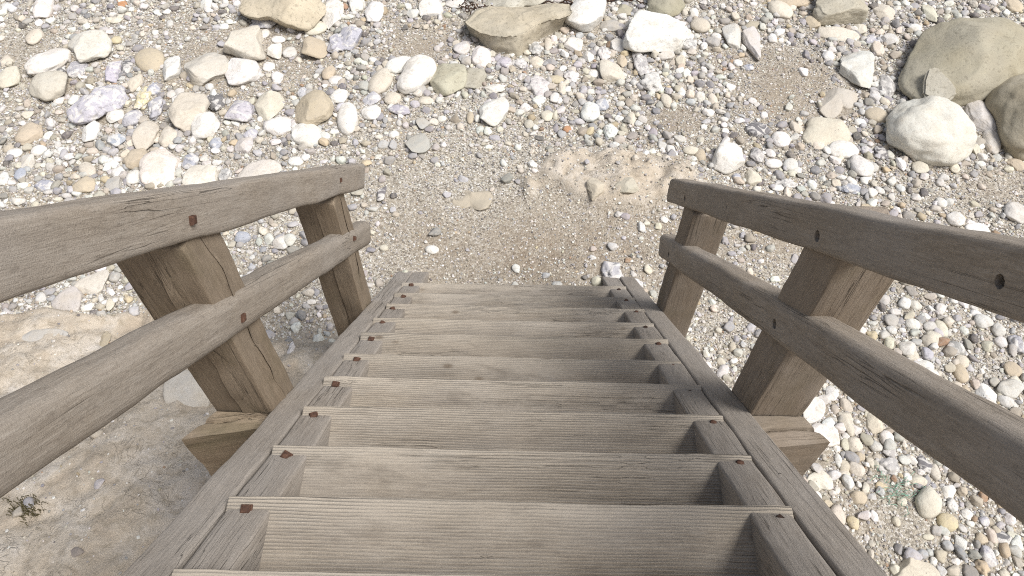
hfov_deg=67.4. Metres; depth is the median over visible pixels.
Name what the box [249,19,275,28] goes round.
beach stone
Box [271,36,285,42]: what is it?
beach stone
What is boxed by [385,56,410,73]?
beach stone
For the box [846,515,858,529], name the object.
beach stone
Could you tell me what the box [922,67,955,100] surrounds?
beach stone
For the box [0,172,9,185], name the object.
beach stone
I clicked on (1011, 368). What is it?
beach stone
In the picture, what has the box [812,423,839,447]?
beach stone
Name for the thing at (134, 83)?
beach stone
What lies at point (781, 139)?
beach stone
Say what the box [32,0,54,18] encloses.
beach stone
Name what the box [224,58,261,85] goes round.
beach stone
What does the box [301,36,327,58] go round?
beach stone
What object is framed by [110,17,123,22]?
beach stone
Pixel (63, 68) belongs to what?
beach stone
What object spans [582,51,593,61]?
beach stone
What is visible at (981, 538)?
beach stone
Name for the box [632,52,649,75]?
beach stone
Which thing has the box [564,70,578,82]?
beach stone
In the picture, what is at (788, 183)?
beach stone
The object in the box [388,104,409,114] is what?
beach stone
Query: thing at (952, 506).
beach stone
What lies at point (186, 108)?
beach stone
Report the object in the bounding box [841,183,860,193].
beach stone
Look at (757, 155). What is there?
beach stone
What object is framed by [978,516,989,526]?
beach stone
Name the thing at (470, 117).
beach stone
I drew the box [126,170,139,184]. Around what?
beach stone
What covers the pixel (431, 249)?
beach stone
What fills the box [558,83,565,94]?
beach stone
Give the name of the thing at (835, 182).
beach stone
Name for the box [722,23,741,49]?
beach stone
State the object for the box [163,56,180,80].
beach stone
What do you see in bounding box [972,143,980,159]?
beach stone
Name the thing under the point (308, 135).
beach stone
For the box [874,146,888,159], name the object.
beach stone
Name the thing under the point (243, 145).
beach stone
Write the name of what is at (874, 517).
beach stone
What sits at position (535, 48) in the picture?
beach stone
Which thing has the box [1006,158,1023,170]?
beach stone
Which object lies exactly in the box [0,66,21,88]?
beach stone
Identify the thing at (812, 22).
beach stone
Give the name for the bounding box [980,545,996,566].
beach stone
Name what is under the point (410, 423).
staircase
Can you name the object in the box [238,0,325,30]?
boulder
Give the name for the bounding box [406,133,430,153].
beach stone
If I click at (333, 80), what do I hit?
beach stone
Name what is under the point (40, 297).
beach stone
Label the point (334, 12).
beach stone
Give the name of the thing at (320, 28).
beach stone
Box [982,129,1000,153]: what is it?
beach stone
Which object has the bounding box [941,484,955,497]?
beach stone
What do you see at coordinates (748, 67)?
beach stone
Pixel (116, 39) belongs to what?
beach stone
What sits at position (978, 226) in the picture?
beach stone
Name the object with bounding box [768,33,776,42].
beach stone
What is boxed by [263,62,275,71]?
beach stone
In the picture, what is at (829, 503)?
beach stone
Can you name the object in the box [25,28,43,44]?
beach stone
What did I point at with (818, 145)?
beach stone
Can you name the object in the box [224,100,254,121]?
beach stone
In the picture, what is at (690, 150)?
beach stone
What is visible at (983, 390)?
beach stone
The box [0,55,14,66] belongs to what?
beach stone
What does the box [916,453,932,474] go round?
beach stone
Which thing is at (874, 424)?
beach stone
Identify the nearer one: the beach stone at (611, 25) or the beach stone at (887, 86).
the beach stone at (887, 86)
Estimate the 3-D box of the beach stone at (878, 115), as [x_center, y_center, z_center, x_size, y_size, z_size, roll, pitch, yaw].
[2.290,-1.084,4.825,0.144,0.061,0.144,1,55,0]
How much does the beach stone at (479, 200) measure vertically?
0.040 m
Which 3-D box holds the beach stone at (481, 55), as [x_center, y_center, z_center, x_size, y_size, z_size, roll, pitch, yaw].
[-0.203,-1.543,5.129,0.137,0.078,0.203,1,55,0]
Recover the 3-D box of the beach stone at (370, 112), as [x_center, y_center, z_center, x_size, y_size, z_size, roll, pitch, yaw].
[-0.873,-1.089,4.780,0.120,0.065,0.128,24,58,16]
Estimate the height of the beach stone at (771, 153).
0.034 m
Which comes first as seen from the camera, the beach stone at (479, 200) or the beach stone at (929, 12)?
the beach stone at (479, 200)
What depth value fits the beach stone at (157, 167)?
4.49 m
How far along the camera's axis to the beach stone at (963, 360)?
3.80 m
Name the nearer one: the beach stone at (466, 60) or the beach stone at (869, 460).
the beach stone at (869, 460)
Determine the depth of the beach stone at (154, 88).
4.90 m
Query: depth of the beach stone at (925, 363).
3.78 m
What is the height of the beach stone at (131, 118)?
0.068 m
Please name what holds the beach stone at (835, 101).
on the ground
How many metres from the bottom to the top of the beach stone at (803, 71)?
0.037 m
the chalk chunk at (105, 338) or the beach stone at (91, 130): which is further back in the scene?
the beach stone at (91, 130)
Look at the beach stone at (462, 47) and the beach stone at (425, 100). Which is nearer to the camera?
the beach stone at (425, 100)
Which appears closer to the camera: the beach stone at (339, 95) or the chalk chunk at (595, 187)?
the chalk chunk at (595, 187)
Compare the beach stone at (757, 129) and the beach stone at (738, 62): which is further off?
the beach stone at (738, 62)
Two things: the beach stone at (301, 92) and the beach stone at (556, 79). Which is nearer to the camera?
the beach stone at (301, 92)
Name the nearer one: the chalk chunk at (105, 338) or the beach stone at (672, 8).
the chalk chunk at (105, 338)
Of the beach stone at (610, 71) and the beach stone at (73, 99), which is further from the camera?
the beach stone at (610, 71)
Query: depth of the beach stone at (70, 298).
3.96 m
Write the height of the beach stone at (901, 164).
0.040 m
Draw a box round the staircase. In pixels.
[0,163,1023,575]
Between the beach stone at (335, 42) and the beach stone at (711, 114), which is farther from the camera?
the beach stone at (335, 42)
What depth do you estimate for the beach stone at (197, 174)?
4.47 m
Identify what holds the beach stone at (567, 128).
on the ground
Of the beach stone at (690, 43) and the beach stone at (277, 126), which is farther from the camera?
the beach stone at (690, 43)
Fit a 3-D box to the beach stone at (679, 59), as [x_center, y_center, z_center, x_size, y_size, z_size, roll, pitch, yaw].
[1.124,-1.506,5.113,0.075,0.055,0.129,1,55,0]
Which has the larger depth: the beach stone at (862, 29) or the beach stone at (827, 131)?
the beach stone at (862, 29)
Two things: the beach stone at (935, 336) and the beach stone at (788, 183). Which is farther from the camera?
the beach stone at (788, 183)
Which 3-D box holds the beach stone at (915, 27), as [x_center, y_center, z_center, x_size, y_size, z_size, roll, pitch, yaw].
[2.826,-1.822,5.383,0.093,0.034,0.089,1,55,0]
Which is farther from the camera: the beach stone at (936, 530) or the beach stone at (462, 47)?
the beach stone at (462, 47)
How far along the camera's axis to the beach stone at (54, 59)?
4.99 m
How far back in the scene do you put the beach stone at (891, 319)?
3.91 m
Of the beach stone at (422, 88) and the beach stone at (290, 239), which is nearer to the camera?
the beach stone at (290, 239)
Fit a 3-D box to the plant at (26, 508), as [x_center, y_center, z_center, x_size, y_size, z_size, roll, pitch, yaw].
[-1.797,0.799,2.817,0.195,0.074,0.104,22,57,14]
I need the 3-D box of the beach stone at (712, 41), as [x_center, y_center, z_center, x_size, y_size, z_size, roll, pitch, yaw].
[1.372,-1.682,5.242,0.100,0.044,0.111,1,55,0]
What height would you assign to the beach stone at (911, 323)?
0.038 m
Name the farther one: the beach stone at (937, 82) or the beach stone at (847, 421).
the beach stone at (937, 82)
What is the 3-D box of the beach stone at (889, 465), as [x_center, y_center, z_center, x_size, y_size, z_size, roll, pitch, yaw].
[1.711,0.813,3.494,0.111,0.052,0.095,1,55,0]
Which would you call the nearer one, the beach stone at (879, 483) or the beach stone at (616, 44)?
the beach stone at (879, 483)
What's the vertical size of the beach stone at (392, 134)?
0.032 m
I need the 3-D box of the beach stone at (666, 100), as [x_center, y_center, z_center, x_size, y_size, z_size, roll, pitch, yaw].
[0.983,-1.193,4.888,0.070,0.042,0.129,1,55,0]
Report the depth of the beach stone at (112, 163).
4.58 m
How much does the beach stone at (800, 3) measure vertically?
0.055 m
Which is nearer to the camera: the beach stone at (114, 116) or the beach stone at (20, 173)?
the beach stone at (20, 173)
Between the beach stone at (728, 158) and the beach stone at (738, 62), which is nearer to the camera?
the beach stone at (728, 158)
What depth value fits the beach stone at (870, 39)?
5.29 m
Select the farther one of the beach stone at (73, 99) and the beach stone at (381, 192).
the beach stone at (73, 99)
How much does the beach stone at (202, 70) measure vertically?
0.118 m
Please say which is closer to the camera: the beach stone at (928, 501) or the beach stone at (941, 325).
the beach stone at (928, 501)
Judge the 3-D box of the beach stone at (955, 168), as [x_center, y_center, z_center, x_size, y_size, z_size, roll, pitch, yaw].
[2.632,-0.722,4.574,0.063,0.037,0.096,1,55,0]
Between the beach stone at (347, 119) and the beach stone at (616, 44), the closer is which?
the beach stone at (347, 119)
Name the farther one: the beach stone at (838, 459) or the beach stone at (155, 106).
the beach stone at (155, 106)
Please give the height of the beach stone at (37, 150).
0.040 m
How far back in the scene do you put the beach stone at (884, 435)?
3.56 m
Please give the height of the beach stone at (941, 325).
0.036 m
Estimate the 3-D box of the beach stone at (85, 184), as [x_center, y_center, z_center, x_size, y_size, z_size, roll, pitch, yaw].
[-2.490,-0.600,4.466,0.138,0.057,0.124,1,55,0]
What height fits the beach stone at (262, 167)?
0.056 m
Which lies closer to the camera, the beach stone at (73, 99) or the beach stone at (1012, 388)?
the beach stone at (1012, 388)
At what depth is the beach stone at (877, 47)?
5.24 m
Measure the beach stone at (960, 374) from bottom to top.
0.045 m
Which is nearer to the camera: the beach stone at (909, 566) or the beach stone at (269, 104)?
the beach stone at (909, 566)
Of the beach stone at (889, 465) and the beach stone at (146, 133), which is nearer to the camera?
the beach stone at (889, 465)
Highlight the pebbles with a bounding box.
[0,0,1023,575]
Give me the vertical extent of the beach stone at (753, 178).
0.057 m
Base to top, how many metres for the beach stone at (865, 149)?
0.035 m
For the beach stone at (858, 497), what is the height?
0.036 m
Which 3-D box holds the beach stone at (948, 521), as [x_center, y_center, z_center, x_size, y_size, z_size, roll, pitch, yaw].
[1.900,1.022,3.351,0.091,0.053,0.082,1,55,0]
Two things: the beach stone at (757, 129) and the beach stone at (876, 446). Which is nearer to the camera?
the beach stone at (876, 446)
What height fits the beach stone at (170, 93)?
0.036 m
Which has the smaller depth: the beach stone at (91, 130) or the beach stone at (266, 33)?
the beach stone at (91, 130)
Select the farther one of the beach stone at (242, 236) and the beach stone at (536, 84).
the beach stone at (536, 84)
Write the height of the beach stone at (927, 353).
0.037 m
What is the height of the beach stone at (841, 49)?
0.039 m
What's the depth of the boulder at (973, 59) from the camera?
4.88 m
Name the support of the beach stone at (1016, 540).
on the ground
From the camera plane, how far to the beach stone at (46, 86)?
4.87 m
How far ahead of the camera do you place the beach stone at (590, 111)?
4.78 m
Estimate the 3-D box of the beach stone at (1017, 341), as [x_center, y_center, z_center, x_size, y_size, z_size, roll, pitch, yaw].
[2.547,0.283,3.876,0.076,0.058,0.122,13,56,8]
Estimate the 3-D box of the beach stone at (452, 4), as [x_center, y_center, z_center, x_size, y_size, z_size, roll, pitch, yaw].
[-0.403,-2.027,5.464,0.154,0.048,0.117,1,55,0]
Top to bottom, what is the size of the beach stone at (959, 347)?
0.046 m
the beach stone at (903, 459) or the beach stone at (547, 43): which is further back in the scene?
the beach stone at (547, 43)
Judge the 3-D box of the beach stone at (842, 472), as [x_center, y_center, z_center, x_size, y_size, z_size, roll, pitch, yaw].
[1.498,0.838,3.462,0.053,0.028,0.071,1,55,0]
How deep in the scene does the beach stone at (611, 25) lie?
5.31 m
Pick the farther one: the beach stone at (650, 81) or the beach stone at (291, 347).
the beach stone at (650, 81)
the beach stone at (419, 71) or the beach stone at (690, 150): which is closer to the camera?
the beach stone at (690, 150)
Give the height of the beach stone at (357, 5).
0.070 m
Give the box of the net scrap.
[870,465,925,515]
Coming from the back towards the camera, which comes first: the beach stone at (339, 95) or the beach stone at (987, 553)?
the beach stone at (339, 95)
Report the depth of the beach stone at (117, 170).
4.54 m
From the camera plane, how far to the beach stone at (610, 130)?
4.69 m
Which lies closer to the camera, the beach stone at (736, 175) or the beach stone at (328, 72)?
the beach stone at (736, 175)
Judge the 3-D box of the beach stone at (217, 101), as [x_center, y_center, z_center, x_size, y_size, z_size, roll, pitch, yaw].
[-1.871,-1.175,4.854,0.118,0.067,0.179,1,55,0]
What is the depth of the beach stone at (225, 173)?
4.49 m
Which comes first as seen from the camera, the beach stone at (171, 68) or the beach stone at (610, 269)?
the beach stone at (610, 269)
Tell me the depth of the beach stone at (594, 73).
5.04 m
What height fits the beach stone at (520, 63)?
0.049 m
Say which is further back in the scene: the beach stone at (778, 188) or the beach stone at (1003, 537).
the beach stone at (778, 188)
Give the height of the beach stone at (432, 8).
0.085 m
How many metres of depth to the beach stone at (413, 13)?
5.35 m
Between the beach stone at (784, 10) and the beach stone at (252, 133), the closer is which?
the beach stone at (252, 133)
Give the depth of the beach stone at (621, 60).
5.09 m
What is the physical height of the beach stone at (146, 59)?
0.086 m
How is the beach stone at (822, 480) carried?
on the ground
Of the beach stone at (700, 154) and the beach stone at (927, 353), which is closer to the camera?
the beach stone at (927, 353)
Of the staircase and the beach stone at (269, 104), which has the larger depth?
the beach stone at (269, 104)
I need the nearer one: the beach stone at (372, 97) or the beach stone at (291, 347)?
the beach stone at (291, 347)
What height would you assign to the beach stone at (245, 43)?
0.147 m
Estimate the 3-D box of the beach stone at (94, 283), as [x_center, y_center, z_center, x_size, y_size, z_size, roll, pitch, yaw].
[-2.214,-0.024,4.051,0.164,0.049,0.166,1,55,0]
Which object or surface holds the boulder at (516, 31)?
on the ground
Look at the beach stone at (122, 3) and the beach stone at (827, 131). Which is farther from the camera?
the beach stone at (122, 3)
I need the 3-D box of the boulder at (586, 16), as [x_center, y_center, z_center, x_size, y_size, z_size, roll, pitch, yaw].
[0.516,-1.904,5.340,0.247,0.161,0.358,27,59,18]
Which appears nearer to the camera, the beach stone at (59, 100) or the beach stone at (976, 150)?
the beach stone at (976, 150)
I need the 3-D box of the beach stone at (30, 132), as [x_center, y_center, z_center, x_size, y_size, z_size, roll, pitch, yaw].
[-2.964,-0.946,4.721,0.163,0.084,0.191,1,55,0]
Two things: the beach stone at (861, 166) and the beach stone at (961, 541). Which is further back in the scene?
the beach stone at (861, 166)
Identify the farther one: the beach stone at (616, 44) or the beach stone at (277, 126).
the beach stone at (616, 44)
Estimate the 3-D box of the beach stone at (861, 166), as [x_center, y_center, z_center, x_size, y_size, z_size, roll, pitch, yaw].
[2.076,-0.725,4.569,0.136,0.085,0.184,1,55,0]
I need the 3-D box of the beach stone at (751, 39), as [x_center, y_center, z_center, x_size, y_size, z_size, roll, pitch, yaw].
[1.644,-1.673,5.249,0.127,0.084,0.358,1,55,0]
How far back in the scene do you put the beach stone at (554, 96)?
4.88 m
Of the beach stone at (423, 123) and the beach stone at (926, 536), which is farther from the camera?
the beach stone at (423, 123)
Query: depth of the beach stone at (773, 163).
4.56 m
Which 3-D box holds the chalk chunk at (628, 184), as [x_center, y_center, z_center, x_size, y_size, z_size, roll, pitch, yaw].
[0.650,-0.572,4.346,0.128,0.053,0.115,-37,63,-23]
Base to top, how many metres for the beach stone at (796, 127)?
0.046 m
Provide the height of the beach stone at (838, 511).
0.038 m
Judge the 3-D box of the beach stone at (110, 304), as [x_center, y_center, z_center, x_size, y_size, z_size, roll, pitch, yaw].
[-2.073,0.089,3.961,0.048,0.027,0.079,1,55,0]
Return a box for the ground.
[0,0,1023,575]
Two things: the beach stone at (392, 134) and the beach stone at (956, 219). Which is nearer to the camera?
the beach stone at (956, 219)
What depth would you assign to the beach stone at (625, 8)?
5.43 m
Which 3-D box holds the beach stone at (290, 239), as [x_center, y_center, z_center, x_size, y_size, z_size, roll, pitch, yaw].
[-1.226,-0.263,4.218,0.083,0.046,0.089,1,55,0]
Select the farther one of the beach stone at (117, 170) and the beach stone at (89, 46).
the beach stone at (89, 46)
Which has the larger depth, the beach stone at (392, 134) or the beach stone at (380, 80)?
the beach stone at (380, 80)
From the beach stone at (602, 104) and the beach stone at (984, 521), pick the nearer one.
the beach stone at (984, 521)
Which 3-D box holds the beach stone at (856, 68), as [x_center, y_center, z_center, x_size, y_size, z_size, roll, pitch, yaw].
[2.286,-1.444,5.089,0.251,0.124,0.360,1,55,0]
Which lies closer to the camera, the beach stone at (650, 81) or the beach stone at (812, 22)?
the beach stone at (650, 81)
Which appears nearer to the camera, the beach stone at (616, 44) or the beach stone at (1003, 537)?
the beach stone at (1003, 537)
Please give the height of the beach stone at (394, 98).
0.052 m
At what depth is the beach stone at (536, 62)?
5.09 m
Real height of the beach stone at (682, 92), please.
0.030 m
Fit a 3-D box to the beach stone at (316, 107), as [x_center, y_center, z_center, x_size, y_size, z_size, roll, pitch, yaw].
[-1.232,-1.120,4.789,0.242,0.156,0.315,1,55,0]
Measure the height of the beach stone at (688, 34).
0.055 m
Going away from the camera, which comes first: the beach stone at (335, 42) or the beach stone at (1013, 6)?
the beach stone at (335, 42)
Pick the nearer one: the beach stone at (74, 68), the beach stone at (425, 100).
the beach stone at (425, 100)
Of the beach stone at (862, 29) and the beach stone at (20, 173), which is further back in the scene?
the beach stone at (862, 29)
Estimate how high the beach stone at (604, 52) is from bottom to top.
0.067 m
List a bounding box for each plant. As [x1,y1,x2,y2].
[1,493,47,525]
[452,0,492,14]
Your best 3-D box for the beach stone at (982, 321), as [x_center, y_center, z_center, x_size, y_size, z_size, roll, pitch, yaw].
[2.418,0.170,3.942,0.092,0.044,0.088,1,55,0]
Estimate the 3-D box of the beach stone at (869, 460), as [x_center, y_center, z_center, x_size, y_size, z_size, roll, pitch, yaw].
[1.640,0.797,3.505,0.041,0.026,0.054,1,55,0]
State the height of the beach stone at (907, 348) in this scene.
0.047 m
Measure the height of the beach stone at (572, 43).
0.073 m
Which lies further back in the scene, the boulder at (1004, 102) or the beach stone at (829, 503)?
the boulder at (1004, 102)
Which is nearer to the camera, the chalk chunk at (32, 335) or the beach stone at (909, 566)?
the beach stone at (909, 566)
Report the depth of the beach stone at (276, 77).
4.95 m
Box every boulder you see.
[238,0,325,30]
[463,3,571,56]
[485,0,545,6]
[565,0,606,31]
[622,10,686,52]
[812,0,868,25]
[885,95,977,165]
[898,17,1023,105]
[983,73,1023,160]
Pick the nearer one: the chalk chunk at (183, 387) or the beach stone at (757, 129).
the chalk chunk at (183, 387)
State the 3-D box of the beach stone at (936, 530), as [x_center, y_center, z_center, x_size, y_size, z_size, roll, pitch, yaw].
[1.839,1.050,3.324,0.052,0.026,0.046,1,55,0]
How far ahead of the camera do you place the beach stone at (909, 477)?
3.46 m
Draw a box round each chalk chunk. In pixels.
[22,328,68,341]
[99,331,110,346]
[163,370,209,406]
[586,178,604,200]
[613,177,638,192]
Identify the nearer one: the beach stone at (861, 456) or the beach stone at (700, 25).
the beach stone at (861, 456)
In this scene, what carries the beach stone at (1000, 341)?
on the ground
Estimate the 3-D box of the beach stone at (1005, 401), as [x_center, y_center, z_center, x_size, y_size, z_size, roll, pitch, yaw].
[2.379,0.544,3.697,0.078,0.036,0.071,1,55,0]
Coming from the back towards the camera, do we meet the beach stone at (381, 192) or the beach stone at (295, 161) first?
the beach stone at (295, 161)
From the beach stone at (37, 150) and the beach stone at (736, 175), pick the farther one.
the beach stone at (37, 150)
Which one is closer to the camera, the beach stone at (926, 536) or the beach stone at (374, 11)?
the beach stone at (926, 536)
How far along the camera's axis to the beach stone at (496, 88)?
4.91 m
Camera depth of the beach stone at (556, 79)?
4.99 m
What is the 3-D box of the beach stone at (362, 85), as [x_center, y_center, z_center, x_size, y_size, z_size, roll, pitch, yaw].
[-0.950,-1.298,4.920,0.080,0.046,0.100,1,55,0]
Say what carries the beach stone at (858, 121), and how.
on the ground
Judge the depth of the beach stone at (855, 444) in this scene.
3.53 m
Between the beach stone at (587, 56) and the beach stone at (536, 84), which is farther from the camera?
the beach stone at (587, 56)
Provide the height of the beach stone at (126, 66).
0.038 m
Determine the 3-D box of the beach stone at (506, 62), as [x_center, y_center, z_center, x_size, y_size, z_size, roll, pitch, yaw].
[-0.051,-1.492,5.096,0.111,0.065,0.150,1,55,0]
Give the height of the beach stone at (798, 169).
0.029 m
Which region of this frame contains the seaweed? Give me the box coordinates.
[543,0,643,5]
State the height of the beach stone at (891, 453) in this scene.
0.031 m
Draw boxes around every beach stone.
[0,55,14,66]
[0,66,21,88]
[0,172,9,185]
[1,3,12,11]
[6,148,22,157]
[14,168,25,180]
[15,122,43,145]
[21,154,34,167]
[24,48,70,75]
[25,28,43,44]
[29,70,67,101]
[31,145,46,156]
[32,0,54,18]
[34,179,53,191]
[35,292,46,302]
[51,286,82,310]
[53,96,64,104]
[56,65,65,71]
[66,84,129,124]
[67,61,87,77]
[68,29,112,62]
[68,95,78,104]
[70,547,83,556]
[72,176,95,192]
[73,269,108,294]
[78,162,95,175]
[82,120,101,141]
[103,158,119,168]
[104,176,122,190]
[105,60,121,82]
[106,109,124,122]
[106,133,125,146]
[106,298,114,310]
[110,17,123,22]
[110,166,124,176]
[111,36,121,43]
[117,1,126,6]
[121,59,132,75]
[122,109,142,127]
[122,148,147,169]
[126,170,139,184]
[127,74,143,92]
[132,120,159,149]
[133,86,151,109]
[134,48,164,71]
[139,148,179,188]
[147,83,160,95]
[147,96,165,119]
[158,126,176,147]
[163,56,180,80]
[166,90,175,98]
[168,92,209,131]
[181,153,198,168]
[181,164,218,184]
[184,52,228,86]
[191,111,219,139]
[200,0,212,9]
[208,93,224,111]
[209,137,221,148]
[217,167,231,179]
[223,25,265,60]
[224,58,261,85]
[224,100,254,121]
[234,231,251,242]
[235,137,253,153]
[238,159,281,177]
[242,128,257,138]
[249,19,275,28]
[255,90,285,120]
[262,29,269,37]
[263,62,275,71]
[263,116,291,135]
[267,43,281,59]
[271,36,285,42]
[271,71,283,83]
[272,236,288,249]
[282,46,296,58]
[284,233,296,245]
[287,341,294,353]
[288,156,303,165]
[290,123,321,146]
[295,89,333,125]
[297,87,305,96]
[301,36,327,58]
[304,21,326,35]
[321,0,343,29]
[322,65,335,79]
[327,33,343,52]
[328,76,341,84]
[330,89,348,102]
[337,102,357,134]
[340,26,362,50]
[349,0,365,11]
[358,81,368,90]
[361,105,380,120]
[362,91,380,104]
[365,1,383,21]
[368,68,392,93]
[377,186,386,200]
[379,244,387,250]
[384,92,400,104]
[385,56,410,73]
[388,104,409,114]
[388,130,398,137]
[397,54,436,93]
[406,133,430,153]
[407,9,418,18]
[414,86,426,94]
[416,118,430,129]
[418,0,443,16]
[418,96,433,104]
[425,245,438,253]
[430,63,466,95]
[445,0,465,8]
[452,190,492,210]
[453,41,469,54]
[461,56,470,64]
[464,67,486,88]
[467,111,473,123]
[471,45,490,67]
[479,97,508,126]
[485,84,504,92]
[496,56,511,68]
[512,58,526,68]
[519,103,530,111]
[526,75,549,94]
[529,41,543,56]
[529,56,543,68]
[532,95,545,105]
[540,110,552,121]
[544,37,551,50]
[550,75,563,83]
[550,92,559,102]
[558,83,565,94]
[562,125,570,132]
[563,37,582,51]
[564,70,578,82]
[581,102,599,121]
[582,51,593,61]
[588,70,599,77]
[595,98,608,110]
[597,46,610,59]
[599,20,623,31]
[599,59,624,81]
[601,261,623,279]
[603,123,617,139]
[610,38,624,52]
[616,4,631,15]
[617,55,626,66]
[627,112,635,124]
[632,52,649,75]
[640,72,661,91]
[647,0,684,16]
[658,51,674,60]
[661,94,671,107]
[675,54,685,66]
[677,87,685,96]
[682,146,698,154]
[683,38,696,48]
[683,68,690,76]
[685,26,690,38]
[689,8,698,16]
[690,18,710,32]
[694,149,705,161]
[695,91,704,102]
[706,36,719,46]
[706,109,713,116]
[708,93,717,103]
[712,142,744,173]
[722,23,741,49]
[732,173,740,178]
[733,59,742,66]
[742,26,760,60]
[743,64,753,70]
[744,21,759,27]
[745,170,761,185]
[746,122,770,137]
[750,147,764,163]
[765,149,775,157]
[765,159,782,168]
[768,0,792,18]
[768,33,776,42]
[771,131,790,147]
[772,185,783,190]
[775,178,797,188]
[779,0,810,7]
[782,158,797,170]
[789,120,802,133]
[794,167,801,172]
[798,67,807,76]
[802,117,850,146]
[803,397,825,423]
[805,16,820,28]
[806,469,832,490]
[812,142,824,149]
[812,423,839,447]
[817,26,859,41]
[818,88,857,117]
[822,50,834,60]
[824,500,832,506]
[829,140,858,158]
[831,179,840,186]
[831,504,845,524]
[834,453,841,467]
[836,46,845,54]
[837,411,854,436]
[839,51,874,88]
[839,470,850,478]
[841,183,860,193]
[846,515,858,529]
[848,436,862,451]
[849,154,873,176]
[850,491,866,503]
[854,24,866,33]
[854,118,865,125]
[855,452,864,460]
[861,146,871,153]
[865,35,879,43]
[865,107,887,122]
[866,412,882,433]
[866,457,873,467]
[868,90,880,101]
[869,440,882,451]
[870,509,877,521]
[871,41,884,55]
[872,4,894,20]
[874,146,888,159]
[875,457,899,475]
[875,481,887,489]
[877,74,896,97]
[879,430,893,444]
[881,33,897,44]
[882,448,897,457]
[884,314,898,326]
[891,516,900,526]
[893,557,940,575]
[895,157,906,170]
[897,341,915,354]
[898,455,910,464]
[903,472,911,480]
[905,318,920,329]
[905,351,918,360]
[910,24,921,31]
[911,475,927,485]
[912,161,928,173]
[915,486,941,518]
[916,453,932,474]
[917,360,933,368]
[921,347,933,359]
[922,4,937,21]
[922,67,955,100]
[922,533,933,539]
[926,330,941,343]
[927,367,939,375]
[931,525,941,535]
[935,197,946,207]
[935,320,947,336]
[936,513,958,531]
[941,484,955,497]
[946,211,965,226]
[946,497,957,512]
[947,341,965,356]
[948,163,959,172]
[953,364,968,382]
[955,355,968,367]
[955,534,967,550]
[963,100,996,131]
[964,223,989,231]
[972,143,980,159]
[974,314,993,327]
[975,383,996,400]
[975,532,987,544]
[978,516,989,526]
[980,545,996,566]
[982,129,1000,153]
[993,336,1007,347]
[996,531,1012,544]
[997,379,1023,398]
[997,395,1013,407]
[1003,361,1021,376]
[1004,0,1023,12]
[1004,202,1023,223]
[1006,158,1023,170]
[1007,335,1023,353]
[1010,535,1023,550]
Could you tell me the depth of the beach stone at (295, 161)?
4.53 m
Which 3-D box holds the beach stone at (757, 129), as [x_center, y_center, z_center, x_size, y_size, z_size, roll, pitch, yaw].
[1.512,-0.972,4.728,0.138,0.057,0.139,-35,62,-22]
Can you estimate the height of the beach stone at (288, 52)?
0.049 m
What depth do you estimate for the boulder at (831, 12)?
5.36 m
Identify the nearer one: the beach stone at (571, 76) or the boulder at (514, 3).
the beach stone at (571, 76)
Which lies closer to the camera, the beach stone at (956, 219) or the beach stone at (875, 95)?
the beach stone at (956, 219)
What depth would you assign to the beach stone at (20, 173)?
4.49 m
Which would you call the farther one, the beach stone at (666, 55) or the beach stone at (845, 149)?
the beach stone at (666, 55)
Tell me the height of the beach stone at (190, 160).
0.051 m
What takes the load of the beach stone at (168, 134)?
on the ground
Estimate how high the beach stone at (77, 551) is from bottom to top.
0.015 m
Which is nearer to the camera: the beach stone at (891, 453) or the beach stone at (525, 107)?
the beach stone at (891, 453)
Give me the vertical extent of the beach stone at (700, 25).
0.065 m
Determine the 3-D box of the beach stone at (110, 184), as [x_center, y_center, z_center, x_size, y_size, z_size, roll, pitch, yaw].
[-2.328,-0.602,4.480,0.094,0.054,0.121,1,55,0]
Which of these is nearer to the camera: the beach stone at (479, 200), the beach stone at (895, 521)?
the beach stone at (895, 521)
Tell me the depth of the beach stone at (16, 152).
4.61 m
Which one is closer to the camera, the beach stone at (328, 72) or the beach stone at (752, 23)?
the beach stone at (328, 72)
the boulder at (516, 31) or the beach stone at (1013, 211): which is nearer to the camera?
the beach stone at (1013, 211)
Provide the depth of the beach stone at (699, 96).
4.90 m
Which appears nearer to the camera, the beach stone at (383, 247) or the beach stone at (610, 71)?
the beach stone at (383, 247)
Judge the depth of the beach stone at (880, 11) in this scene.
5.45 m
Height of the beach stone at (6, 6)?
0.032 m
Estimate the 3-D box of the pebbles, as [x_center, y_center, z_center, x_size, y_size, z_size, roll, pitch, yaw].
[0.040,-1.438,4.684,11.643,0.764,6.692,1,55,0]
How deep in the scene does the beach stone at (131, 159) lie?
4.56 m
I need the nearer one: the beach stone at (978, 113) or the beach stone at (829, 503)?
the beach stone at (829, 503)
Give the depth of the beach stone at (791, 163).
4.55 m
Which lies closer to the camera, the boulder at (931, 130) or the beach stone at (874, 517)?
the beach stone at (874, 517)
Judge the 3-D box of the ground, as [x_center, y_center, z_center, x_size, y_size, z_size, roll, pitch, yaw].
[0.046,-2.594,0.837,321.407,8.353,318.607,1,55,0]
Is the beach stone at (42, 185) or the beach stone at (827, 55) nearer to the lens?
the beach stone at (42, 185)
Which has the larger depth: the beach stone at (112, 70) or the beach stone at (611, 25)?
the beach stone at (611, 25)
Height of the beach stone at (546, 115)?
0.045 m
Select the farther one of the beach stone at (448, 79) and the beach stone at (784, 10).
the beach stone at (784, 10)
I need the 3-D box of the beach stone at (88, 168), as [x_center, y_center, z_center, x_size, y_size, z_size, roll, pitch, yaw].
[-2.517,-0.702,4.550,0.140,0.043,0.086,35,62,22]

